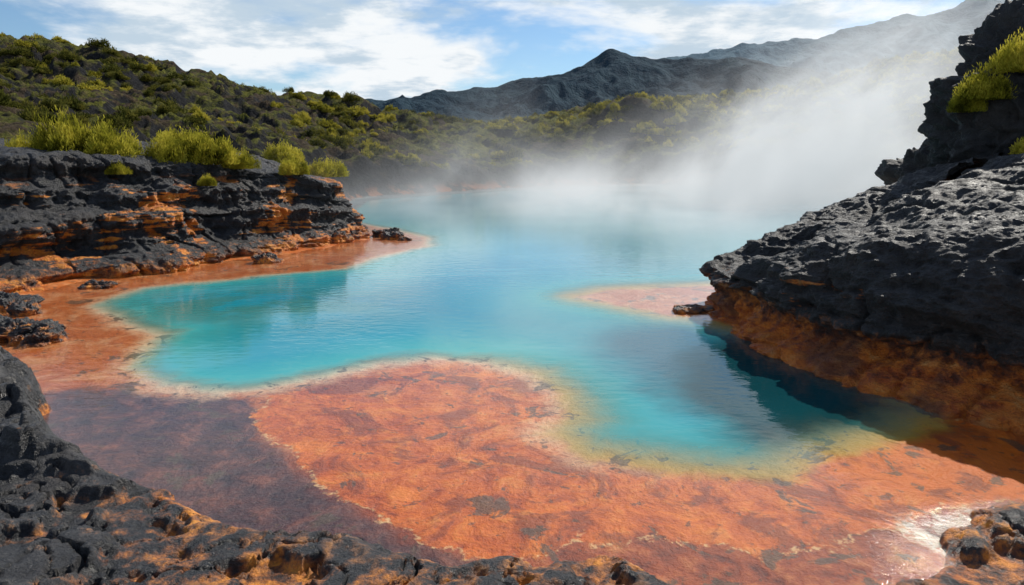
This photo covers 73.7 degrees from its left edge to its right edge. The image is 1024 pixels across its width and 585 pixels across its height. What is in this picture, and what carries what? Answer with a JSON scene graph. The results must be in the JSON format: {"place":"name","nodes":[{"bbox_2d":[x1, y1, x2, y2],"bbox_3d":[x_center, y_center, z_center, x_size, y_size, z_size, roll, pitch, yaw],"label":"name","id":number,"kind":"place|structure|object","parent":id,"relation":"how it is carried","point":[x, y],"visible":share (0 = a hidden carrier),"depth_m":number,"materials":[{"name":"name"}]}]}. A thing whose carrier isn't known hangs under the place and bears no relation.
{"place":"outdoors","nodes":[
{"label":"outdoors","id":0,"kind":"place"},
{"bbox_2d":[0,137,369,293],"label":"basalt cliff","id":1,"kind":"structure","parent":0,"point":[71,214],"depth_m":24.78,"materials":[{"name":"black stone"}]},
{"bbox_2d":[3,128,33,147],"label":"shrub","id":2,"kind":"object","parent":1,"relation":"on","point":[20,142],"visible":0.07,"depth_m":26.34,"materials":[{"name":"green plant"}]},
{"bbox_2d":[27,106,96,151],"bbox_3d":[-17.385,-6.199,26.665,2.615,2.196,2.633,5,13,23],"label":"shrub","id":3,"kind":"object","parent":1,"relation":"on","point":[65,136],"visible":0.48,"depth_m":26.05,"materials":[{"name":"green plant"}]},
{"bbox_2d":[83,114,145,157],"bbox_3d":[-15.880,-6.062,27.014,2.315,1.909,3.124,-4,12,-18],"label":"shrub","id":4,"kind":"object","parent":1,"relation":"on","point":[105,142],"visible":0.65,"depth_m":26.34,"materials":[{"name":"green plant"}]},
{"bbox_2d":[104,160,132,174],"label":"shrub","id":5,"kind":"object","parent":1,"relation":"on","point":[115,169],"visible":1,"depth_m":25.08,"materials":[{"name":"green plant"}]},
{"bbox_2d":[141,130,193,162],"bbox_3d":[-13.831,-5.881,27.622,2.080,1.452,1.847,8,14,33],"label":"shrub","id":6,"kind":"object","parent":1,"relation":"on","point":[167,149],"visible":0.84,"depth_m":27.22,"materials":[{"name":"green plant"}]},
{"bbox_2d":[151,124,212,144],"bbox_3d":[-17.928,-8.467,37.109,3.479,1.450,2.587,-4,12,-19],"label":"shrub","id":7,"kind":"object","parent":1,"relation":"on","point":[178,135],"visible":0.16,"depth_m":36.58,"materials":[{"name":"green plant"}]},
{"bbox_2d":[196,173,217,185],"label":"shrub","id":8,"kind":"object","parent":1,"relation":"on","point":[207,181],"visible":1,"depth_m":26.74,"materials":[{"name":"green plant"}]},
{"bbox_2d":[181,125,240,165],"bbox_3d":[-12.628,-6.109,28.247,2.783,1.845,2.070,4,12,19],"label":"shrub","id":9,"kind":"object","parent":1,"relation":"on","point":[218,152],"visible":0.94,"depth_m":27.83,"materials":[{"name":"green plant"}]},
{"bbox_2d":[222,147,261,168],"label":"shrub","id":10,"kind":"object","parent":1,"relation":"on","point":[247,161],"visible":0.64,"depth_m":28.96,"materials":[{"name":"green plant"}]},
{"bbox_2d":[261,138,305,162],"bbox_3d":[-13.488,-8.350,40.312,2.615,1.464,2.633,5,13,22],"label":"shrub","id":11,"kind":"object","parent":1,"relation":"on","point":[279,153],"visible":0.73,"depth_m":39.73,"materials":[{"name":"green plant"}]},
{"bbox_2d":[278,155,309,174],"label":"shrub","id":12,"kind":"object","parent":1,"relation":"on","point":[288,167],"visible":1,"depth_m":30.67,"materials":[{"name":"green plant"}]},
{"bbox_2d":[309,156,349,177],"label":"shrub","id":13,"kind":"object","parent":1,"relation":"on","point":[326,169],"visible":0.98,"depth_m":41.83,"materials":[{"name":"green plant"}]},
{"bbox_2d":[40,186,902,456],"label":"hot spring water","id":14,"kind":"structure","parent":0,"point":[490,274],"depth_m":17.30,"materials":[{"name":"teal liquid"}]},
{"bbox_2d":[6,301,42,316],"bbox_3d":[-12.369,0.472,17.316,0.731,0.536,0.651,0,12,0],"label":"rock","id":15,"kind":"object","parent":14,"relation":"in","point":[18,308],"visible":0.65,"depth_m":17.16,"materials":[{"name":"grey stone"}]},
{"bbox_2d":[0,314,69,342],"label":"rock","id":16,"kind":"object","parent":14,"relation":"in","point":[10,328],"visible":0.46,"depth_m":14.87,"materials":[{"name":"grey stone"}]},
{"bbox_2d":[6,325,68,348],"bbox_3d":[-10.325,1.026,14.696,1.156,0.579,0.976,0,12,0],"label":"rock","id":17,"kind":"object","parent":14,"relation":"in","point":[39,336],"visible":0.85,"depth_m":14.55,"materials":[{"name":"grey stone"}]},
{"bbox_2d":[77,279,117,289],"bbox_3d":[-12.623,-0.164,20.813,1.166,0.498,0.836,0,12,0],"label":"rock","id":18,"kind":"object","parent":14,"relation":"in","point":[94,284],"visible":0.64,"depth_m":20.61,"materials":[{"name":"grey stone"}]},
{"bbox_2d":[250,252,283,263],"bbox_3d":[-9.189,-1.218,25.514,1.216,0.588,0.885,0,12,0],"label":"rock","id":19,"kind":"object","parent":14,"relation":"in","point":[267,258],"visible":0.73,"depth_m":25.27,"materials":[{"name":"brown stone"}]},
{"bbox_2d":[372,227,399,236],"bbox_3d":[-6.219,-2.843,33.528,1.697,0.787,1.403,0,12,0],"label":"rock","id":20,"kind":"object","parent":14,"relation":"in","point":[376,233],"visible":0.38,"depth_m":33.10,"materials":[{"name":"black stone"}]},
{"bbox_2d":[398,236,411,240],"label":"rock","id":21,"kind":"object","parent":14,"relation":"in","point":[402,238],"visible":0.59,"depth_m":31.71,"materials":[{"name":"brown stone"}]},
{"bbox_2d":[672,304,713,313],"bbox_3d":[4.726,0.464,17.642,1.158,0.285,0.669,0,12,0],"label":"rock","id":22,"kind":"object","parent":14,"relation":"in","point":[688,309],"visible":0.78,"depth_m":17.43,"materials":[{"name":"grey stone"}]},
{"bbox_2d":[0,0,964,100],"label":"sky","id":23,"kind":"structure","parent":0,"point":[384,50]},
{"bbox_2d":[0,33,1023,584],"bbox_3d":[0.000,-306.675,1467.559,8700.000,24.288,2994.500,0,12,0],"label":"ground","id":24,"kind":"structure","parent":0,"point":[446,461],"depth_m":10.25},
{"bbox_2d":[0,291,44,314],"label":"rock","id":25,"kind":"object","parent":24,"relation":"on","point":[7,300],"visible":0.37,"depth_m":17.85,"materials":[{"name":"grey stone"}]},
{"bbox_2d":[380,231,403,239],"bbox_3d":[-5.617,-2.652,32.450,1.291,0.598,0.850,0,12,0],"label":"rock","id":26,"kind":"object","parent":24,"relation":"on","point":[390,235],"visible":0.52,"depth_m":32.15,"materials":[{"name":"black stone"}]},
{"bbox_2d":[0,32,964,169],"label":"hillside scrub","id":27,"kind":"object","parent":24,"relation":"on","point":[199,117],"visible":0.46,"depth_m":86.19,"materials":[{"name":"green plant"}]},
{"bbox_2d":[0,346,1023,584],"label":"basalt shelf","id":28,"kind":"object","parent":24,"relation":"on","point":[71,513],"visible":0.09,"depth_m":6.77,"materials":[{"name":"stone"}]},
{"bbox_2d":[699,151,1023,435],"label":"basalt headland","id":29,"kind":"structure","parent":24,"relation":"on","point":[908,288],"depth_m":12.28,"materials":[{"name":"black stone"}]},
{"bbox_2d":[875,138,930,184],"bbox_3d":[18.671,-4.551,29.645,4.472,4.397,5.503,0,12,0],"label":"rock outcrop","id":30,"kind":"object","parent":24,"relation":"on","point":[891,171],"visible":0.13,"depth_m":29.49,"materials":[{"name":"black stone"}]},
{"bbox_2d":[918,0,1023,179],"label":"rock outcrop","id":31,"kind":"object","parent":24,"relation":"on","point":[997,126],"visible":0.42,"depth_m":19.91,"materials":[{"name":"black stone"}]},
{"bbox_2d":[945,89,988,112],"bbox_3d":[12.741,-5.416,19.080,1.040,0.758,0.923,4,12,20],"label":"shrub","id":32,"kind":"object","parent":31,"relation":"on","point":[963,105],"visible":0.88,"depth_m":18.88,"materials":[{"name":"green plant"}]},
{"bbox_2d":[952,62,1019,100],"bbox_3d":[13.090,-5.800,18.781,1.519,1.098,1.508,10,15,40],"label":"shrub","id":33,"kind":"object","parent":31,"relation":"on","point":[980,86],"visible":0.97,"depth_m":18.51,"materials":[{"name":"green plant"}]},
{"bbox_2d":[983,27,1023,73],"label":"shrub","id":34,"kind":"object","parent":31,"relation":"on","point":[1010,59],"visible":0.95,"depth_m":18.15,"materials":[{"name":"green plant"}]},
{"bbox_2d":[1007,137,1023,153],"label":"shrub","id":35,"kind":"object","parent":31,"relation":"on","point":[1018,147],"visible":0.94,"depth_m":17.52,"materials":[{"name":"green plant"}]},
{"bbox_2d":[365,49,838,120],"bbox_3d":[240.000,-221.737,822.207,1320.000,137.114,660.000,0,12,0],"label":"mountain","id":36,"kind":"structure","parent":0,"point":[608,74],"depth_m":722.89,"materials":[{"name":"grey stone"}]},
{"bbox_2d":[660,0,1012,74],"bbox_3d":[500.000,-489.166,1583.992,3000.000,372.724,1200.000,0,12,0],"label":"mountain","id":37,"kind":"structure","parent":0,"point":[856,47],"depth_m":1475.84,"materials":[{"name":"grey stone"}]}
]}

